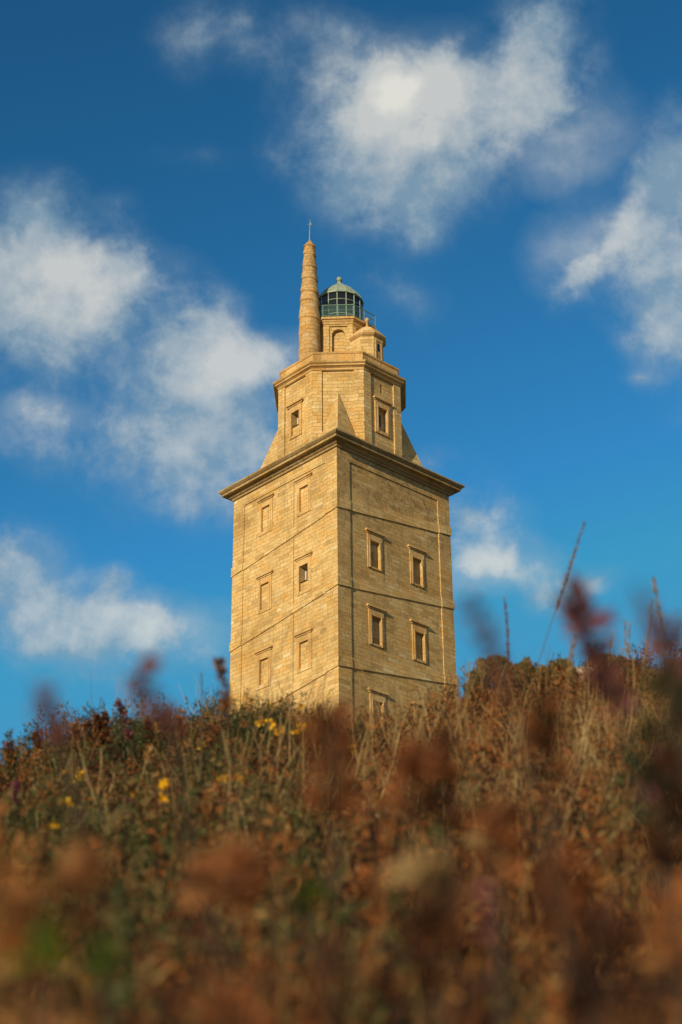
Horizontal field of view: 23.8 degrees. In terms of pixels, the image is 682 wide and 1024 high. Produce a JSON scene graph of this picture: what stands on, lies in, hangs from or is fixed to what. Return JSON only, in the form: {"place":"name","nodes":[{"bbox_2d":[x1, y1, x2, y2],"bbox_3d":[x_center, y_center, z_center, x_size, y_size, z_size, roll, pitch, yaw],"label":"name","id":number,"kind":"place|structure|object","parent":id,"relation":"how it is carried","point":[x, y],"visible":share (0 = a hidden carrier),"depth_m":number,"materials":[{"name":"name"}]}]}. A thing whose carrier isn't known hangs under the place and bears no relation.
{"place":"outdoors","nodes":[
{"label":"outdoors","id":0,"kind":"place"},
{"bbox_2d":[71,720,82,766],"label":"heather sprig","id":1,"kind":"object","parent":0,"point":[77,731],"visible":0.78,"depth_m":4.00,"materials":[{"name":"brown plant"}]},
{"bbox_2d":[0,0,681,763],"label":"sky","id":2,"kind":"structure","parent":0,"point":[496,183],"materials":[{"name":"blue"}]},
{"bbox_2d":[529,663,556,695],"bbox_3d":[0.575,0.499,4.650,0.120,0.136,0.120,-1,-27,0],"label":"gorse cushion","id":3,"kind":"object","parent":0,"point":[542,672],"visible":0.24,"depth_m":4.62,"materials":[{"name":"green plant"}]},
{"bbox_2d":[564,638,576,788],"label":"thin grass","id":4,"kind":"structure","parent":0,"point":[571,661],"depth_m":3.00,"materials":[{"name":"brown plant"}]},
{"bbox_2d":[627,623,631,746],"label":"thin grass","id":5,"kind":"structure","parent":0,"point":[629,646],"depth_m":3.40,"materials":[{"name":"brown plant"}]},
{"bbox_3d":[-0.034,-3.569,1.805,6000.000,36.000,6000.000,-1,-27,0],"label":"hillside","id":6,"kind":"structure","parent":0,"visible":0},
{"bbox_2d":[6,770,93,844],"bbox_3d":[-0.440,0.484,2.773,0.272,0.450,1.140,8,-28,-16],"label":"gorse bush","id":7,"kind":"object","parent":6,"relation":"on","point":[66,799],"visible":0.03,"depth_m":3.02,"materials":[{"name":"green plant"}]},
{"bbox_2d":[96,750,101,800],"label":"dry stalk","id":8,"kind":"object","parent":6,"relation":"on","point":[100,773],"visible":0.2,"depth_m":3.22,"materials":[{"name":"brown plant"}]},
{"bbox_2d":[81,722,172,792],"bbox_3d":[-0.518,0.659,4.045,0.286,0.309,0.274,17,-32,-31],"label":"gorse bush","id":9,"kind":"object","parent":6,"relation":"on","point":[129,748],"visible":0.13,"depth_m":4.03,"materials":[{"name":"green plant"}]},
{"bbox_2d":[137,746,149,790],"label":"dry stalk","id":10,"kind":"object","parent":6,"relation":"on","point":[144,768],"visible":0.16,"depth_m":2.99,"materials":[{"name":"brown plant"}]},
{"bbox_2d":[110,761,191,824],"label":"gorse bush","id":11,"kind":"object","parent":6,"relation":"on","point":[163,783],"visible":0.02,"depth_m":2.75,"materials":[{"name":"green plant"}]},
{"bbox_2d":[160,737,169,818],"bbox_3d":[-0.322,0.534,2.925,0.038,0.391,0.015,-16,-31,28],"label":"dry stick","id":12,"kind":"object","parent":6,"relation":"on","point":[167,758],"visible":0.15,"depth_m":2.97,"materials":[{"name":"brown plant"}]},
{"bbox_2d":[200,672,202,787],"bbox_3d":[-0.256,0.503,2.918,0.003,0.442,0.042,-1,-27,0],"label":"dry stick","id":13,"kind":"object","parent":6,"relation":"on","point":[201,726],"visible":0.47,"depth_m":3.00,"materials":[{"name":"brown plant"}]},
{"bbox_2d":[192,743,257,802],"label":"gorse bush","id":14,"kind":"object","parent":6,"relation":"on","point":[219,778],"depth_m":2.78,"materials":[{"name":"green plant"}]},
{"bbox_2d":[234,622,289,836],"bbox_3d":[-0.097,0.362,1.845,0.020,0.464,0.135,23,-35,-38],"label":"grass stalk","id":15,"kind":"object","parent":6,"relation":"on","point":[255,730],"depth_m":1.90,"materials":[{"name":"beige plant"}]},
{"bbox_2d":[208,702,334,776],"bbox_3d":[-0.176,0.498,3.646,0.350,0.596,1.263,-1,-27,0],"label":"gorse bush","id":16,"kind":"object","parent":6,"relation":"on","point":[271,724],"visible":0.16,"depth_m":4.00,"materials":[{"name":"green plant"}]},
{"bbox_2d":[277,712,280,767],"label":"dry stalk","id":17,"kind":"object","parent":6,"relation":"on","point":[279,738],"visible":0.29,"depth_m":3.33,"materials":[{"name":"brown plant"}]},
{"bbox_2d":[272,707,289,773],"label":"dry stalk","id":18,"kind":"object","parent":6,"relation":"on","point":[282,735],"visible":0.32,"depth_m":3.43,"materials":[{"name":"brown plant"}]},
{"bbox_2d":[301,712,303,786],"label":"dry stalk","id":19,"kind":"object","parent":6,"relation":"on","point":[302,748],"visible":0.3,"depth_m":3.22,"materials":[{"name":"brown plant"}]},
{"bbox_2d":[0,632,681,1023],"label":"heather cover","id":20,"kind":"object","parent":6,"relation":"on","point":[154,926],"visible":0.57,"depth_m":1.53,"materials":[{"name":"brown plant"}]},
{"bbox_2d":[4,741,16,777],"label":"heather sprig","id":21,"kind":"object","parent":20,"relation":"on","point":[10,750],"visible":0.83,"depth_m":4.00,"materials":[{"name":"brown plant"}]},
{"bbox_2d":[9,780,21,845],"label":"heather sprig","id":22,"kind":"object","parent":20,"relation":"on","point":[18,788],"visible":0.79,"depth_m":2.70,"materials":[{"name":"brown plant"}]},
{"bbox_2d":[30,730,42,766],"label":"heather sprig","id":23,"kind":"object","parent":20,"relation":"on","point":[37,744],"visible":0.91,"depth_m":4.00,"materials":[{"name":"brown plant"}]},
{"bbox_2d":[0,866,75,1023],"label":"heather plume","id":24,"kind":"object","parent":20,"relation":"on","point":[24,901],"visible":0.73,"depth_m":0.36,"materials":[{"name":"brown plant"}]},
{"bbox_2d":[4,916,76,1023],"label":"leafy plant","id":25,"kind":"object","parent":20,"relation":"on","point":[48,942],"visible":1,"depth_m":0.34,"materials":[{"name":"green plant"}]},
{"bbox_2d":[27,679,115,1023],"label":"heather sprig","id":26,"kind":"object","parent":20,"relation":"on","point":[55,716],"visible":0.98,"depth_m":0.45,"materials":[{"name":"purple plant"}]},
{"bbox_2d":[51,833,112,1021],"bbox_3d":[-0.071,0.128,0.424,0.017,0.084,0.034,7,-28,-14],"label":"heather plume","id":27,"kind":"object","parent":20,"relation":"on","point":[75,880],"visible":0.99,"depth_m":0.43,"materials":[{"name":"brown plant"}]},
{"bbox_2d":[81,720,93,765],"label":"heather sprig","id":28,"kind":"object","parent":20,"relation":"on","point":[85,728],"visible":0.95,"depth_m":4.00,"materials":[{"name":"brown plant"}]},
{"bbox_2d":[91,712,104,762],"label":"heather sprig","id":29,"kind":"object","parent":20,"relation":"on","point":[97,721],"visible":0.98,"depth_m":4.00,"materials":[{"name":"brown plant"}]},
{"bbox_2d":[80,930,129,1023],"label":"leafy plant","id":30,"kind":"object","parent":20,"relation":"on","point":[105,957],"visible":1,"depth_m":0.36,"materials":[{"name":"green plant"}]},
{"bbox_2d":[99,711,112,762],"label":"heather sprig","id":31,"kind":"object","parent":20,"relation":"on","point":[105,723],"visible":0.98,"depth_m":4.00,"materials":[{"name":"brown plant"}]},
{"bbox_2d":[104,799,114,827],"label":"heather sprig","id":32,"kind":"object","parent":20,"relation":"on","point":[111,806],"visible":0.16,"depth_m":2.70,"materials":[{"name":"brown plant"}]},
{"bbox_2d":[114,697,134,767],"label":"heather sprig","id":33,"kind":"object","parent":20,"relation":"on","point":[119,704],"visible":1,"depth_m":3.60,"materials":[{"name":"brown plant"}]},
{"bbox_2d":[143,718,156,758],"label":"heather sprig","id":34,"kind":"object","parent":20,"relation":"on","point":[147,724],"visible":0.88,"depth_m":4.00,"materials":[{"name":"brown plant"}]},
{"bbox_2d":[118,651,217,1023],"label":"heather sprig","id":35,"kind":"object","parent":20,"relation":"on","point":[160,718],"visible":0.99,"depth_m":0.55,"materials":[{"name":"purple plant"}]},
{"bbox_2d":[176,714,188,746],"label":"heather sprig","id":36,"kind":"object","parent":20,"relation":"on","point":[178,723],"visible":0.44,"depth_m":4.00,"materials":[{"name":"brown plant"}]},
{"bbox_2d":[175,831,248,1023],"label":"heather plume","id":37,"kind":"object","parent":20,"relation":"on","point":[191,897],"visible":0.57,"depth_m":0.46,"materials":[{"name":"brown plant"}]},
{"bbox_2d":[212,655,236,806],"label":"heather sprig","id":38,"kind":"object","parent":20,"relation":"on","point":[226,703],"visible":1,"depth_m":1.90,"materials":[{"name":"plant"}]},
{"bbox_2d":[173,953,284,1023],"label":"heather plume","id":39,"kind":"object","parent":20,"relation":"on","point":[218,991],"visible":1,"depth_m":0.34,"materials":[{"name":"brown plant"}]},
{"bbox_2d":[211,832,279,979],"bbox_3d":[-0.025,0.126,0.425,0.018,0.084,0.033,-1,-27,0],"label":"heather plume","id":40,"kind":"object","parent":20,"relation":"on","point":[256,869],"visible":1,"depth_m":0.43,"materials":[{"name":"brown plant"}]},
{"bbox_2d":[290,875,333,1012],"bbox_3d":[-0.009,0.142,0.464,0.013,0.076,0.009,-1,-27,0],"label":"leafy plant","id":41,"kind":"object","parent":20,"relation":"on","point":[306,899],"visible":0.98,"depth_m":0.48,"materials":[{"name":"green plant"}]},
{"bbox_2d":[293,693,376,1023],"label":"heather plume","id":42,"kind":"object","parent":20,"relation":"on","point":[337,714],"visible":1,"depth_m":0.49,"materials":[{"name":"brown plant"}]},
{"bbox_2d":[387,735,450,1023],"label":"heather plume","id":43,"kind":"object","parent":20,"relation":"on","point":[432,760],"visible":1,"depth_m":0.52,"materials":[{"name":"brown plant"}]},
{"bbox_2d":[378,845,471,1023],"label":"heather plume","id":44,"kind":"object","parent":20,"relation":"on","point":[434,870],"visible":0.77,"depth_m":0.38,"materials":[{"name":"beige plant"}]},
{"bbox_2d":[390,870,475,1023],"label":"heather plume","id":45,"kind":"object","parent":20,"relation":"on","point":[425,920],"visible":1,"depth_m":0.35,"materials":[{"name":"brown plant"}]},
{"bbox_2d":[413,723,470,1022],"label":"heather plume","id":46,"kind":"object","parent":20,"relation":"on","point":[453,774],"visible":0.59,"depth_m":0.56,"materials":[{"name":"brown plant"}]},
{"bbox_2d":[475,879,503,1023],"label":"heather sprig","id":47,"kind":"object","parent":20,"relation":"on","point":[486,890],"visible":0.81,"depth_m":0.50,"materials":[{"name":"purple plant"}]},
{"bbox_2d":[458,797,533,1023],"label":"heather plume","id":48,"kind":"object","parent":20,"relation":"on","point":[506,839],"visible":1,"depth_m":0.46,"materials":[{"name":"brown plant"}]},
{"bbox_2d":[462,655,531,707],"bbox_3d":[0.441,0.479,4.605,0.206,0.168,0.204,-1,-27,0],"label":"gorse cushion","id":49,"kind":"object","parent":20,"relation":"on","point":[515,671],"visible":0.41,"depth_m":4.56,"materials":[{"name":"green plant"}]},
{"bbox_2d":[456,588,577,998],"bbox_3d":[0.050,0.084,0.407,0.011,0.127,0.052,-24,-35,38],"label":"heather sprig","id":50,"kind":"object","parent":20,"relation":"on","point":[475,608],"visible":1,"depth_m":0.42,"materials":[{"name":"plant"}]},
{"bbox_2d":[507,656,538,702],"bbox_3d":[0.523,0.484,4.653,0.121,0.144,0.124,-1,-27,0],"label":"gorse cushion","id":51,"kind":"object","parent":20,"relation":"on","point":[523,663],"visible":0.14,"depth_m":4.64,"materials":[{"name":"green plant"}]},
{"bbox_2d":[515,687,577,885],"bbox_3d":[0.071,0.107,0.552,0.021,0.093,0.036,-1,-27,0],"label":"heather plume","id":52,"kind":"object","parent":20,"relation":"on","point":[538,739],"visible":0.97,"depth_m":0.56,"materials":[{"name":"brown plant"}]},
{"bbox_2d":[529,840,598,1023],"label":"heather plume","id":53,"kind":"object","parent":20,"relation":"on","point":[577,888],"visible":0.77,"depth_m":0.43,"materials":[{"name":"brown plant"}]},
{"bbox_2d":[548,657,580,695],"bbox_3d":[0.635,0.482,4.703,0.131,0.138,0.138,13,-30,-24],"label":"gorse cushion","id":54,"kind":"object","parent":20,"relation":"on","point":[561,661],"visible":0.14,"depth_m":4.68,"materials":[{"name":"brown plant"}]},
{"bbox_2d":[573,667,592,687],"bbox_3d":[0.708,0.494,4.744,0.159,0.088,0.127,1,-20,-18],"label":"boulder","id":55,"kind":"object","parent":20,"relation":"on","point":[580,670],"visible":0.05,"depth_m":4.70,"materials":[{"name":"grey stone"}]},
{"bbox_2d":[544,901,643,1023],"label":"heather plume","id":56,"kind":"object","parent":20,"relation":"on","point":[612,946],"visible":1,"depth_m":0.34,"materials":[{"name":"brown plant"}]},
{"bbox_2d":[581,652,632,687],"bbox_3d":[0.783,0.490,4.808,0.234,0.168,0.243,-1,-27,0],"label":"gorse cushion","id":57,"kind":"object","parent":20,"relation":"on","point":[612,658],"visible":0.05,"depth_m":4.76,"materials":[{"name":"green plant"}]},
{"bbox_2d":[548,570,677,1009],"bbox_3d":[0.104,0.097,0.585,0.065,0.151,0.022,23,-35,-39],"label":"heather sprig","id":58,"kind":"object","parent":20,"relation":"on","point":[602,674],"visible":0.99,"depth_m":0.60,"materials":[{"name":"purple plant"}]},
{"bbox_2d":[616,664,681,1021],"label":"heather plume","id":59,"kind":"object","parent":20,"relation":"on","point":[630,756],"visible":0.66,"depth_m":0.50,"materials":[{"name":"brown plant"}]},
{"bbox_2d":[630,583,681,743],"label":"heather sprig","id":60,"kind":"object","parent":20,"relation":"on","point":[659,638],"visible":1,"depth_m":0.40,"materials":[{"name":"plant"}]},
{"bbox_2d":[637,742,679,1023],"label":"heather sprig","id":61,"kind":"object","parent":20,"relation":"on","point":[668,887],"visible":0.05,"depth_m":0.59,"materials":[{"name":"brown plant"}]},
{"bbox_2d":[636,733,681,1000],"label":"heather plume","id":62,"kind":"object","parent":20,"relation":"on","point":[659,853],"visible":1,"depth_m":0.43,"materials":[{"name":"brown plant"}]},
{"bbox_2d":[641,608,681,688],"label":"heather sprig","id":63,"kind":"object","parent":20,"relation":"on","point":[673,644],"visible":0.55,"depth_m":0.55,"materials":[{"name":"plant"}]},
{"bbox_2d":[218,222,464,732],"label":"lighthouse","id":64,"kind":"object","parent":6,"relation":"on","point":[342,534],"visible":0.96,"depth_m":117.51,"materials":[{"name":"stone"}]},
{"bbox_2d":[254,645,272,689],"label":"window","id":65,"kind":"structure","parent":64,"relation":"in","point":[265,652],"depth_m":114.99,"materials":[{"name":"stone"}]},
{"bbox_2d":[255,569,273,614],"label":"window","id":66,"kind":"structure","parent":64,"relation":"in","point":[265,577],"depth_m":117.63,"materials":[{"name":"stone"}]},
{"bbox_2d":[256,492,273,536],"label":"window","id":67,"kind":"structure","parent":64,"relation":"in","point":[266,500],"depth_m":120.48,"materials":[{"name":"stone"}]},
{"bbox_2d":[286,397,303,439],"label":"window","id":68,"kind":"structure","parent":64,"relation":"in","point":[296,405],"depth_m":123.27,"materials":[{"name":"stone"}]},
{"bbox_2d":[293,627,312,673],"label":"window","id":69,"kind":"structure","parent":64,"relation":"in","point":[306,647],"depth_m":112.16,"materials":[{"name":"stone"}]},
{"bbox_2d":[294,471,312,516],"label":"window","id":70,"kind":"structure","parent":64,"relation":"in","point":[304,480],"depth_m":117.74,"materials":[{"name":"stone"}]},
{"bbox_2d":[294,550,312,595],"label":"window","id":71,"kind":"structure","parent":64,"relation":"in","point":[305,558],"depth_m":114.85,"materials":[{"name":"stone"}]},
{"bbox_2d":[365,528,385,571],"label":"window","id":72,"kind":"structure","parent":64,"relation":"in","point":[372,535],"depth_m":115.55,"materials":[{"name":"stone"}]},
{"bbox_2d":[366,603,386,648],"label":"window","id":73,"kind":"structure","parent":64,"relation":"in","point":[375,611],"depth_m":112.93,"materials":[{"name":"stone"}]},
{"bbox_2d":[367,687,388,730],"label":"window","id":74,"kind":"structure","parent":64,"relation":"in","point":[381,695],"depth_m":110.31,"materials":[{"name":"stone"}]},
{"bbox_2d":[373,395,392,437],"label":"window","id":75,"kind":"structure","parent":64,"relation":"in","point":[379,402],"depth_m":123.09,"materials":[{"name":"stone"}]},
{"bbox_2d":[407,544,426,588],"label":"window","id":76,"kind":"structure","parent":64,"relation":"in","point":[414,552],"depth_m":118.18,"materials":[{"name":"stone"}]},
{"bbox_2d":[409,618,429,664],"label":"window","id":77,"kind":"structure","parent":64,"relation":"in","point":[417,626],"depth_m":115.52,"materials":[{"name":"stone"}]},
{"bbox_2d":[412,701,428,718],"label":"window","id":78,"kind":"structure","parent":64,"relation":"in","point":[419,706],"depth_m":112.90,"materials":[{"name":"stone"}]},
{"bbox_2d":[2,649,680,974],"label":"dry grass","id":79,"kind":"structure","parent":6,"relation":"on","point":[585,740],"depth_m":3.02,"materials":[{"name":"brown plant"}]},
{"bbox_2d":[351,716,382,756],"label":"gorse bush","id":80,"kind":"object","parent":6,"relation":"on","point":[360,741],"visible":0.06,"depth_m":4.08,"materials":[{"name":"green plant"}]},
{"bbox_2d":[416,700,424,734],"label":"dry stalk","id":81,"kind":"object","parent":6,"relation":"on","point":[421,717],"visible":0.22,"depth_m":3.88,"materials":[{"name":"brown plant"}]},
{"bbox_2d":[455,675,459,740],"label":"thin grass","id":82,"kind":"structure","parent":6,"relation":"on","point":[457,680],"depth_m":3.60,"materials":[{"name":"brown plant"}]},
{"bbox_2d":[457,750,463,801],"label":"dry stalk","id":83,"kind":"object","parent":6,"relation":"on","point":[460,770],"visible":0.1,"depth_m":2.27,"materials":[{"name":"brown plant"}]},
{"bbox_2d":[463,661,471,760],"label":"thin grass","id":84,"kind":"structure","parent":6,"relation":"on","point":[468,676],"depth_m":3.00,"materials":[{"name":"brown plant"}]},
{"bbox_2d":[484,655,500,788],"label":"grass stalk","id":85,"kind":"object","parent":6,"relation":"on","point":[494,721],"depth_m":2.59,"materials":[{"name":"brown plant"}]},
{"bbox_2d":[503,595,513,753],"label":"grass stalk","id":86,"kind":"object","parent":6,"relation":"on","point":[508,649],"depth_m":3.20,"materials":[{"name":"brown plant"}]},
{"bbox_2d":[513,719,524,783],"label":"dry stalk","id":87,"kind":"object","parent":6,"relation":"on","point":[518,753],"visible":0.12,"depth_m":3.00,"materials":[{"name":"brown plant"}]},
{"bbox_2d":[519,521,584,786],"bbox_3d":[0.381,0.352,2.922,0.223,0.672,0.044,-20,-33,33],"label":"grass stalk","id":88,"kind":"object","parent":6,"relation":"on","point":[571,561],"depth_m":3.00,"materials":[{"name":"brown plant"}]},
{"bbox_2d":[563,640,572,789],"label":"thin grass","id":89,"kind":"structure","parent":6,"relation":"on","point":[569,656],"depth_m":3.00,"materials":[{"name":"brown plant"}]},
{"bbox_2d":[546,724,602,767],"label":"gorse bush","id":90,"kind":"object","parent":6,"relation":"on","point":[572,747],"visible":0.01,"depth_m":3.50,"materials":[{"name":"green plant"}]},
{"bbox_2d":[606,631,614,764],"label":"thin grass","id":91,"kind":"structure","parent":6,"relation":"on","point":[607,665],"depth_m":3.19,"materials":[{"name":"brown plant"}]},
{"bbox_2d":[623,620,634,744],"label":"thin grass","id":92,"kind":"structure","parent":6,"relation":"on","point":[625,633],"depth_m":3.40,"materials":[{"name":"brown plant"}]},
{"bbox_2d":[593,658,674,725],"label":"dry gorse bush","id":93,"kind":"object","parent":6,"relation":"on","point":[637,681],"visible":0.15,"depth_m":4.09,"materials":[{"name":"brown plant"}]},
{"bbox_2d":[639,641,646,749],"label":"thin grass","id":94,"kind":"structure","parent":6,"relation":"on","point":[643,665],"depth_m":3.19,"materials":[{"name":"brown plant"}]},
{"bbox_2d":[644,599,653,726],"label":"thin grass","id":95,"kind":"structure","parent":6,"relation":"on","point":[651,606],"depth_m":3.00,"materials":[{"name":"brown plant"}]},
{"bbox_2d":[651,576,663,623],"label":"grass stalk","id":96,"kind":"object","parent":6,"relation":"on","point":[655,589],"depth_m":2.40,"materials":[{"name":"plant"}]}
]}

